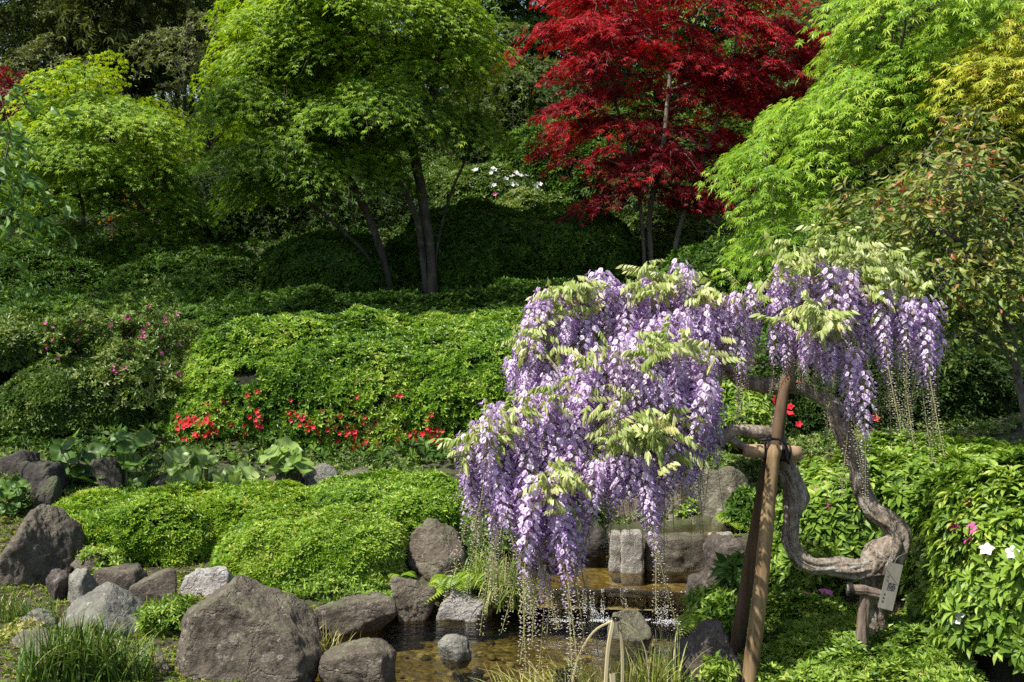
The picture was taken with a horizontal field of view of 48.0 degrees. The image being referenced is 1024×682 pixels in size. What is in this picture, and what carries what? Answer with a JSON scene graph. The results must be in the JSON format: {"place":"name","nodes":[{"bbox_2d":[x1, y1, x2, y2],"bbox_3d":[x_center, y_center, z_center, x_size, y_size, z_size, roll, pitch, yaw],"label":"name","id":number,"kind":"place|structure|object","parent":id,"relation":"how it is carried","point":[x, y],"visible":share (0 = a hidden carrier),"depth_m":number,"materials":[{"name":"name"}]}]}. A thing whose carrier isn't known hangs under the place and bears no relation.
{"place":"outdoors","nodes":[
{"label":"outdoors","id":0,"kind":"place"},
{"bbox_2d":[315,609,688,681],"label":"pond water","id":1,"kind":"structure","parent":0,"point":[425,660],"depth_m":5.73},
{"bbox_2d":[437,634,471,669],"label":"rock","id":2,"kind":"object","parent":1,"relation":"in","point":[454,648],"visible":0.88,"depth_m":5.50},
{"bbox_2d":[458,638,635,681],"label":"sedge tuft","id":3,"kind":"object","parent":1,"relation":"on","point":[581,676],"visible":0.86,"depth_m":4.81,"materials":[{"name":"plant"}]},
{"bbox_2d":[0,196,1023,681],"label":"ground","id":4,"kind":"structure","parent":0,"point":[680,526],"depth_m":6.70,"materials":[{"name":"soil"}]},
{"bbox_2d":[0,475,30,515],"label":"round leaved plant","id":5,"kind":"object","parent":4,"relation":"on","point":[13,491],"visible":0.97,"depth_m":6.99,"materials":[{"name":"green plant"}]},
{"bbox_2d":[0,449,40,477],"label":"rock","id":6,"kind":"object","parent":4,"relation":"on","point":[11,463],"visible":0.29,"depth_m":7.69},
{"bbox_2d":[0,309,63,445],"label":"edge azalea","id":7,"kind":"object","parent":4,"relation":"on","point":[18,348],"visible":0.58,"depth_m":8.88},
{"bbox_2d":[0,584,65,625],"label":"sedge tuft","id":8,"kind":"object","parent":4,"relation":"on","point":[13,615],"visible":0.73,"depth_m":5.52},
{"bbox_2d":[0,0,82,77],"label":"woodland tree","id":9,"kind":"object","parent":4,"relation":"on","point":[11,15],"visible":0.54,"depth_m":21.24,"materials":[{"name":"green plant"}]},
{"bbox_2d":[0,83,84,318],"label":"broad leaved tree","id":10,"kind":"object","parent":4,"relation":"on","point":[17,144],"visible":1,"depth_m":6.81,"materials":[{"name":"green plant"}]},
{"bbox_2d":[19,460,66,500],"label":"rock","id":11,"kind":"object","parent":4,"relation":"on","point":[34,474],"visible":0.47,"depth_m":7.39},
{"bbox_2d":[0,504,86,585],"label":"rock","id":12,"kind":"object","parent":4,"relation":"on","point":[44,542],"visible":0.64,"depth_m":6.09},
{"bbox_2d":[33,475,61,508],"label":"rock","id":13,"kind":"object","parent":4,"relation":"on","point":[49,491],"visible":0.45,"depth_m":7.11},
{"bbox_2d":[0,240,108,297],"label":"shrub","id":14,"kind":"object","parent":4,"relation":"on","point":[54,267],"visible":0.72,"depth_m":13.47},
{"bbox_2d":[45,568,69,599],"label":"rock","id":15,"kind":"object","parent":4,"relation":"on","point":[56,580],"visible":0.64,"depth_m":5.88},
{"bbox_2d":[0,30,143,140],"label":"woodland tree","id":16,"kind":"object","parent":4,"relation":"on","point":[38,52],"visible":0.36,"depth_m":20.18,"materials":[{"name":"green plant"}]},
{"bbox_2d":[0,352,151,438],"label":"green azalea","id":17,"kind":"object","parent":4,"relation":"on","point":[35,398],"visible":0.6,"depth_m":8.60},
{"bbox_2d":[47,437,110,488],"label":"round leaved plant","id":18,"kind":"object","parent":4,"relation":"on","point":[95,450],"visible":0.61,"depth_m":7.65,"materials":[{"name":"green plant"}]},
{"bbox_2d":[67,568,98,602],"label":"rock","id":19,"kind":"object","parent":4,"relation":"on","point":[82,582],"visible":0.74,"depth_m":5.84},
{"bbox_2d":[0,291,166,356],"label":"hedge","id":20,"kind":"object","parent":4,"relation":"on","point":[66,301],"visible":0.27,"depth_m":10.67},
{"bbox_2d":[0,599,169,681],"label":"sedge tuft","id":21,"kind":"object","parent":4,"relation":"on","point":[78,658],"visible":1,"depth_m":4.84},
{"bbox_2d":[58,582,143,637],"bbox_3d":[-1.967,1.370,5.592,0.444,0.402,0.383,-4,7,-42],"label":"rock","id":22,"kind":"object","parent":4,"relation":"on","point":[120,604],"visible":0.56,"depth_m":5.50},
{"bbox_2d":[74,542,136,576],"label":"leafy weed","id":23,"kind":"object","parent":4,"relation":"on","point":[115,558],"visible":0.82,"depth_m":6.16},
{"bbox_2d":[90,455,122,489],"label":"rock","id":24,"kind":"object","parent":4,"relation":"on","point":[109,468],"visible":0.65,"depth_m":7.61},
{"bbox_2d":[31,273,202,416],"bbox_3d":[-3.181,0.008,9.253,1.435,1.078,1.438,0,5,0],"label":"pink azalea","id":25,"kind":"object","parent":4,"relation":"on","point":[85,324],"visible":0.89,"depth_m":8.97,"materials":[{"name":"green plant"}]},
{"bbox_2d":[0,50,235,259],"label":"maple tree","id":26,"kind":"object","parent":4,"relation":"on","point":[104,116],"visible":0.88,"depth_m":14.19,"materials":[{"name":"green plant"}]},
{"bbox_2d":[20,0,219,132],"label":"tree","id":27,"kind":"object","parent":4,"relation":"on","point":[90,29],"visible":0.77,"depth_m":21.07,"materials":[{"name":"green plant"}]},
{"bbox_2d":[93,563,147,589],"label":"rock","id":28,"kind":"object","parent":4,"relation":"on","point":[125,576],"visible":0.45,"depth_m":5.96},
{"bbox_2d":[110,426,161,487],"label":"round leaved plant","id":29,"kind":"object","parent":4,"relation":"on","point":[129,461],"visible":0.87,"depth_m":7.59,"materials":[{"name":"green plant"}]},
{"bbox_2d":[128,568,176,604],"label":"rock","id":30,"kind":"object","parent":4,"relation":"on","point":[160,583],"visible":0.56,"depth_m":5.81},
{"bbox_2d":[132,596,182,637],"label":"leafy weed","id":31,"kind":"object","parent":4,"relation":"on","point":[147,612],"visible":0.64,"depth_m":5.49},
{"bbox_2d":[98,10,249,120],"bbox_3d":[-6.518,-4.758,22.691,4.724,3.531,3.129,0,5,0],"label":"tree","id":32,"kind":"object","parent":4,"relation":"on","point":[145,87],"visible":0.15,"depth_m":21.98,"materials":[{"name":"green plant"}]},
{"bbox_2d":[149,590,199,636],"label":"leafy weed","id":33,"kind":"object","parent":4,"relation":"on","point":[176,606],"visible":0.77,"depth_m":5.48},
{"bbox_2d":[95,237,261,297],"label":"shrub","id":34,"kind":"object","parent":4,"relation":"on","point":[201,267],"visible":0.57,"depth_m":13.46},
{"bbox_2d":[110,8,250,165],"bbox_3d":[-5.259,-3.767,18.647,2.095,3.243,2.424,0,5,0],"label":"woodland tree","id":35,"kind":"object","parent":4,"relation":"on","point":[172,37],"visible":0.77,"depth_m":18.41,"materials":[{"name":"green plant"}]},
{"bbox_2d":[51,478,318,567],"bbox_3d":[-1.950,1.209,6.902,1.810,0.746,1.092,-1,5,-11],"label":"clipped azalea","id":36,"kind":"object","parent":4,"relation":"on","point":[179,523],"visible":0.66,"depth_m":6.60,"materials":[{"name":"plant"}]},
{"bbox_2d":[129,0,244,158],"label":"woodland tree","id":37,"kind":"object","parent":4,"relation":"on","point":[200,6],"visible":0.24,"depth_m":23.23,"materials":[{"name":"green plant"}]},
{"bbox_2d":[163,445,218,482],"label":"round leaved plant","id":38,"kind":"object","parent":4,"relation":"on","point":[196,457],"visible":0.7,"depth_m":7.46,"materials":[{"name":"green plant"}]},
{"bbox_2d":[180,566,232,596],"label":"rock","id":39,"kind":"object","parent":4,"relation":"on","point":[205,582],"visible":0.34,"depth_m":6.06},
{"bbox_2d":[129,143,332,247],"bbox_3d":[-4.044,-1.671,17.031,3.119,2.609,3.290,3,6,28],"label":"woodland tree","id":40,"kind":"object","parent":4,"relation":"on","point":[239,220],"visible":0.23,"depth_m":16.13,"materials":[{"name":"green plant"}]},
{"bbox_2d":[210,460,259,485],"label":"round leaved plant","id":41,"kind":"object","parent":4,"relation":"on","point":[231,474],"visible":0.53,"depth_m":7.38,"materials":[{"name":"green plant"}]},
{"bbox_2d":[174,575,322,681],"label":"rock","id":42,"kind":"object","parent":4,"relation":"on","point":[243,628],"visible":0.99,"depth_m":5.04,"materials":[{"name":"stone"}]},
{"bbox_2d":[259,435,313,481],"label":"round leaved plant","id":43,"kind":"object","parent":4,"relation":"on","point":[288,456],"visible":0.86,"depth_m":7.51,"materials":[{"name":"green plant"}]},
{"bbox_2d":[176,0,424,290],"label":"maple tree","id":44,"kind":"object","parent":4,"relation":"on","point":[258,96],"visible":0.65,"depth_m":12.38,"materials":[{"name":"green plant"}]},
{"bbox_2d":[208,500,409,588],"bbox_3d":[-1.150,1.211,6.572,1.155,0.562,0.910,0,5,0],"label":"clipped azalea","id":45,"kind":"object","parent":4,"relation":"on","point":[344,539],"visible":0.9,"depth_m":6.30,"materials":[{"name":"plant"}]},
{"bbox_2d":[253,229,399,293],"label":"shrub","id":46,"kind":"object","parent":4,"relation":"on","point":[334,259],"visible":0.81,"depth_m":12.91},
{"bbox_2d":[277,569,396,603],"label":"leafy weed","id":47,"kind":"object","parent":4,"relation":"on","point":[325,584],"visible":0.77,"depth_m":6.09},
{"bbox_2d":[248,135,440,233],"bbox_3d":[-2.513,-1.920,17.547,3.129,2.568,3.216,5,7,43],"label":"woodland tree","id":48,"kind":"object","parent":4,"relation":"on","point":[401,204],"visible":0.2,"depth_m":16.63,"materials":[{"name":"green plant"}]},
{"bbox_2d":[313,591,397,642],"bbox_3d":[-0.811,1.444,5.966,0.448,0.250,0.269,0,5,0],"label":"rock","id":49,"kind":"object","parent":4,"relation":"on","point":[358,614],"visible":0.93,"depth_m":5.87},
{"bbox_2d":[151,303,580,453],"bbox_3d":[-1.173,0.466,9.812,3.661,1.596,2.683,0,5,0],"label":"azalea hedge","id":50,"kind":"object","parent":4,"relation":"on","point":[351,374],"visible":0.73,"depth_m":8.73,"materials":[{"name":"green plant"}]},
{"bbox_2d":[216,0,530,293],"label":"maple tree","id":51,"kind":"object","parent":4,"relation":"on","point":[409,66],"visible":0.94,"depth_m":12.28,"materials":[{"name":"green plant"}]},
{"bbox_2d":[152,276,634,344],"bbox_3d":[-1.219,-0.039,11.563,5.484,1.215,2.057,0,5,-5],"label":"hedge","id":52,"kind":"object","parent":4,"relation":"on","point":[325,300],"visible":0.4,"depth_m":11.30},
{"bbox_2d":[303,467,511,540],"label":"clipped azalea","id":53,"kind":"object","parent":4,"relation":"on","point":[412,502],"visible":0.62,"depth_m":6.97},
{"bbox_2d":[389,576,436,628],"bbox_3d":[-0.527,1.389,6.147,0.261,0.270,0.209,0,5,0],"label":"rock","id":54,"kind":"object","parent":4,"relation":"on","point":[412,597],"visible":0.87,"depth_m":6.08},
{"bbox_2d":[368,150,472,204],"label":"shrub","id":55,"kind":"object","parent":4,"relation":"on","point":[440,167],"visible":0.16,"depth_m":19.12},
{"bbox_2d":[406,518,468,582],"bbox_3d":[-0.412,1.251,6.551,0.384,0.478,0.269,0,5,0],"label":"rock","id":56,"kind":"object","parent":4,"relation":"on","point":[433,543],"visible":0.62,"depth_m":6.50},
{"bbox_2d":[386,94,518,165],"bbox_3d":[-0.277,-3.227,20.784,4.463,2.565,3.570,0,5,0],"label":"woodland tree","id":57,"kind":"object","parent":4,"relation":"on","point":[472,159],"visible":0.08,"depth_m":20.03,"materials":[{"name":"green plant"}]},
{"bbox_2d":[0,3,906,162],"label":"woodland","id":58,"kind":"object","parent":4,"relation":"on","point":[218,136],"depth_m":35.55,"materials":[{"name":"green plant"}]},
{"bbox_2d":[421,574,491,607],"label":"fern","id":59,"kind":"object","parent":4,"relation":"on","point":[442,580],"visible":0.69,"depth_m":6.12,"materials":[{"name":"green plant"}]},
{"bbox_2d":[436,586,493,627],"bbox_3d":[-0.248,1.417,6.138,0.294,0.229,0.176,1,5,9],"label":"rock","id":60,"kind":"object","parent":4,"relation":"on","point":[450,609],"visible":0.79,"depth_m":6.08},
{"bbox_2d":[384,196,548,289],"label":"shrub","id":61,"kind":"object","parent":4,"relation":"on","point":[482,242],"visible":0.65,"depth_m":13.62,"materials":[{"name":"plant"}]},
{"bbox_2d":[371,0,598,151],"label":"woodland tree","id":62,"kind":"object","parent":4,"relation":"on","point":[501,11],"visible":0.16,"depth_m":23.09,"materials":[{"name":"green plant"}]},
{"bbox_2d":[425,160,545,205],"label":"flowering shrub","id":63,"kind":"object","parent":4,"relation":"on","point":[492,181],"visible":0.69,"depth_m":18.34,"materials":[{"name":"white plant"}]},
{"bbox_2d":[421,544,552,614],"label":"sedge tuft","id":64,"kind":"object","parent":4,"relation":"on","point":[514,603],"visible":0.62,"depth_m":6.16,"materials":[{"name":"plant"}]},
{"bbox_2d":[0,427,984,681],"bbox_3d":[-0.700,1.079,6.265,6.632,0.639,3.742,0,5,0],"label":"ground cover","id":65,"kind":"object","parent":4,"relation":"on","point":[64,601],"visible":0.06,"depth_m":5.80,"materials":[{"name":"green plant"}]},
{"bbox_2d":[460,515,529,568],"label":"leafy weed","id":66,"kind":"object","parent":4,"relation":"on","point":[467,542],"visible":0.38,"depth_m":6.58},
{"bbox_2d":[315,617,689,681],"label":"stream bed","id":67,"kind":"object","parent":4,"relation":"on","point":[514,637],"visible":0.29,"depth_m":5.91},
{"bbox_2d":[318,637,396,681],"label":"rock","id":68,"kind":"object","parent":67,"relation":"on","point":[368,659],"visible":1,"depth_m":5.07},
{"bbox_2d":[395,613,668,681],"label":"pebbles","id":69,"kind":"object","parent":67,"relation":"on","point":[474,668],"visible":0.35,"depth_m":5.84,"materials":[{"name":"stone"}]},
{"bbox_2d":[606,609,651,658],"bbox_3d":[0.593,1.498,5.848,0.228,0.235,0.182,0,5,0],"label":"rock","id":70,"kind":"object","parent":67,"relation":"on","point":[635,620],"visible":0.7,"depth_m":5.80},
{"bbox_2d":[0,200,1023,468],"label":"slope undergrowth","id":71,"kind":"object","parent":4,"relation":"on","point":[218,296],"visible":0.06,"depth_m":12.59,"materials":[{"name":"plant"}]},
{"bbox_2d":[0,411,1023,522],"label":"plants","id":72,"kind":"object","parent":4,"relation":"on","point":[995,428],"visible":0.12,"depth_m":7.93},
{"bbox_2d":[439,20,596,162],"bbox_3d":[0.110,-4.336,21.690,3.676,3.280,3.742,5,7,43],"label":"woodland tree","id":73,"kind":"object","parent":4,"relation":"on","point":[522,106],"visible":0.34,"depth_m":20.68,"materials":[{"name":"green plant"}]},
{"bbox_2d":[495,186,574,210],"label":"shrub","id":74,"kind":"object","parent":4,"relation":"on","point":[521,198],"visible":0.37,"depth_m":16.55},
{"bbox_2d":[520,199,641,282],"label":"shrub","id":75,"kind":"object","parent":4,"relation":"on","point":[572,249],"visible":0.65,"depth_m":13.76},
{"bbox_2d":[487,98,707,210],"bbox_3d":[1.571,-2.868,19.823,4.468,2.598,3.143,0,5,0],"label":"shrub","id":76,"kind":"object","parent":4,"relation":"on","point":[572,184],"visible":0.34,"depth_m":18.69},
{"bbox_2d":[517,556,686,610],"bbox_3d":[0.624,1.379,6.657,1.254,0.001,1.109,0,5,5],"label":"pool bed","id":77,"kind":"object","parent":4,"relation":"on","point":[598,576],"visible":0.07,"depth_m":6.55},
{"bbox_2d":[572,520,609,566],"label":"rock","id":78,"kind":"object","parent":77,"relation":"on","point":[596,555],"visible":0.41,"depth_m":6.85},
{"bbox_2d":[552,588,691,631],"bbox_3d":[0.592,1.445,6.176,0.761,0.192,0.191,0,5,3],"label":"waterfall ledge","id":79,"kind":"object","parent":77,"relation":"on","point":[645,601],"visible":0.66,"depth_m":6.15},
{"bbox_2d":[620,529,643,585],"bbox_3d":[0.684,1.235,6.567,0.137,0.315,0.121,0,5,0],"label":"stone post","id":80,"kind":"object","parent":77,"relation":"on","point":[631,566],"visible":0.98,"depth_m":6.51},
{"bbox_2d":[643,532,706,583],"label":"stone wall block","id":81,"kind":"structure","parent":77,"relation":"on","point":[677,549],"depth_m":6.56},
{"bbox_2d":[572,616,649,681],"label":"bamboo hoop edging","id":82,"kind":"object","parent":4,"relation":"on","point":[612,677],"visible":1,"depth_m":4.61,"materials":[{"name":"beige"}]},
{"bbox_2d":[502,1,746,118],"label":"woodland tree","id":83,"kind":"object","parent":4,"relation":"on","point":[641,69],"visible":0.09,"depth_m":24.42,"materials":[{"name":"green plant"}]},
{"bbox_2d":[616,482,694,521],"bbox_3d":[0.940,1.140,7.371,0.598,0.518,0.400,4,6,35],"label":"rock","id":84,"kind":"object","parent":4,"relation":"on","point":[635,505],"visible":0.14,"depth_m":7.29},
{"bbox_2d":[599,622,713,681],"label":"sedge tuft","id":85,"kind":"object","parent":4,"relation":"on","point":[640,673],"visible":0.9,"depth_m":4.75,"materials":[{"name":"plant"}]},
{"bbox_2d":[569,143,763,219],"bbox_3d":[2.427,-2.199,18.943,3.580,2.244,3.580,5,7,45],"label":"woodland tree","id":86,"kind":"object","parent":4,"relation":"on","point":[627,208],"visible":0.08,"depth_m":18.14,"materials":[{"name":"green plant"}]},
{"bbox_2d":[492,0,854,268],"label":"red maple tree","id":87,"kind":"object","parent":4,"relation":"on","point":[605,31],"visible":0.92,"depth_m":13.78,"materials":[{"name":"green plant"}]},
{"bbox_2d":[616,204,743,264],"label":"shrub","id":88,"kind":"object","parent":4,"relation":"on","point":[665,222],"visible":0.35,"depth_m":15.19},
{"bbox_2d":[427,221,949,681],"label":"wisteria","id":89,"kind":"object","parent":4,"relation":"on","point":[497,449],"visible":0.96,"depth_m":4.83,"materials":[{"name":"purple plant"}]},
{"bbox_2d":[878,552,907,610],"bbox_3d":[1.666,1.029,4.959,0.204,0.263,0.066,-3,6,-31],"label":"name tag","id":90,"kind":"object","parent":89,"relation":"hanging from","point":[890,585],"visible":1,"depth_m":4.95,"materials":[{"name":"grey"}]},
{"bbox_2d":[665,618,741,681],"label":"rock","id":91,"kind":"object","parent":4,"relation":"on","point":[707,634],"visible":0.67,"depth_m":4.92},
{"bbox_2d":[681,581,751,633],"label":"leafy weed","id":92,"kind":"object","parent":4,"relation":"on","point":[719,602],"visible":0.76,"depth_m":5.38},
{"bbox_2d":[695,650,742,681],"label":"leafy weed","id":93,"kind":"object","parent":4,"relation":"on","point":[716,667],"visible":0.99,"depth_m":4.81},
{"bbox_2d":[693,466,749,531],"bbox_3d":[1.333,1.071,7.189,0.390,0.591,0.273,0,5,0],"label":"rock","id":94,"kind":"object","parent":4,"relation":"on","point":[731,478],"visible":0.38,"depth_m":7.16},
{"bbox_2d":[702,532,746,572],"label":"rock","id":95,"kind":"object","parent":4,"relation":"on","point":[717,543],"visible":0.34,"depth_m":6.16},
{"bbox_2d":[707,549,744,588],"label":"leafy weed","id":96,"kind":"object","parent":4,"relation":"on","point":[728,570],"visible":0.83,"depth_m":5.48,"materials":[{"name":"green plant"}]},
{"bbox_2d":[722,482,756,528],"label":"leafy weed","id":97,"kind":"object","parent":4,"relation":"on","point":[740,501],"visible":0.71,"depth_m":6.73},
{"bbox_2d":[715,379,772,454],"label":"shrub","id":98,"kind":"object","parent":4,"relation":"on","point":[757,409],"visible":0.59,"depth_m":7.13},
{"bbox_2d":[639,224,888,310],"bbox_3d":[3.038,-0.366,12.998,3.244,1.953,2.540,0,5,0],"label":"shrub","id":99,"kind":"object","parent":4,"relation":"on","point":[701,256],"visible":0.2,"depth_m":12.35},
{"bbox_2d":[730,375,801,681],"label":"wooden prop","id":100,"kind":"object","parent":4,"relation":"on","point":[772,454],"visible":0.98,"depth_m":4.91,"materials":[{"name":"brown wood"}]},
{"bbox_2d":[619,0,930,117],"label":"woodland tree","id":101,"kind":"object","parent":4,"relation":"on","point":[728,45],"visible":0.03,"depth_m":24.08,"materials":[{"name":"green plant"}]},
{"bbox_2d":[682,93,892,213],"bbox_3d":[4.441,-2.700,19.810,4.599,3.189,3.046,0,5,0],"label":"shrub","id":102,"kind":"object","parent":4,"relation":"on","point":[739,122],"visible":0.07,"depth_m":18.78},
{"bbox_2d":[588,334,1023,454],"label":"azalea hedge","id":103,"kind":"object","parent":4,"relation":"on","point":[985,386],"visible":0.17,"depth_m":8.06,"materials":[{"name":"green plant"}]},
{"bbox_2d":[768,533,846,595],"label":"creeping azalea","id":104,"kind":"object","parent":4,"relation":"on","point":[781,577],"visible":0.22,"depth_m":5.75,"materials":[{"name":"green plant"}]},
{"bbox_2d":[693,0,1023,307],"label":"maple tree","id":105,"kind":"object","parent":4,"relation":"on","point":[873,23],"visible":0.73,"depth_m":9.38,"materials":[{"name":"green plant"}]},
{"bbox_2d":[695,0,1022,216],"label":"woodland tree","id":106,"kind":"object","parent":4,"relation":"on","point":[810,15],"visible":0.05,"depth_m":18.60,"materials":[{"name":"green plant"}]},
{"bbox_2d":[735,586,987,681],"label":"creeping azalea","id":107,"kind":"object","parent":4,"relation":"on","point":[809,637],"visible":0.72,"depth_m":4.96,"materials":[{"name":"green plant"}]},
{"bbox_2d":[845,582,880,648],"bbox_3d":[1.526,1.262,4.992,0.153,0.430,0.063,1,5,6],"label":"wooden stake","id":108,"kind":"object","parent":4,"relation":"on","point":[866,593],"visible":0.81,"depth_m":4.96,"materials":[{"name":"brown wood"}]},
{"bbox_2d":[773,441,1023,681],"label":"broad leaf azalea","id":109,"kind":"object","parent":4,"relation":"on","point":[961,584],"visible":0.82,"depth_m":4.85,"materials":[{"name":"green plant"}]},
{"bbox_2d":[796,99,1023,434],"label":"bronze leaved tree","id":110,"kind":"object","parent":4,"relation":"on","point":[978,257],"visible":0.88,"depth_m":6.88,"materials":[{"name":"green plant"}]},
{"bbox_2d":[798,428,1023,480],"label":"broad leaf azalea","id":111,"kind":"object","parent":4,"relation":"on","point":[977,448],"visible":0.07,"depth_m":6.80,"materials":[{"name":"green plant"}]},
{"bbox_2d":[845,0,1023,235],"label":"woodland tree","id":112,"kind":"object","parent":4,"relation":"on","point":[915,24],"visible":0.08,"depth_m":17.38,"materials":[{"name":"green plant"}]},
{"bbox_2d":[899,0,1023,332],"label":"golden maple tree","id":113,"kind":"object","parent":4,"relation":"on","point":[1011,54],"visible":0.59,"depth_m":8.77,"materials":[{"name":"yellow plant"}]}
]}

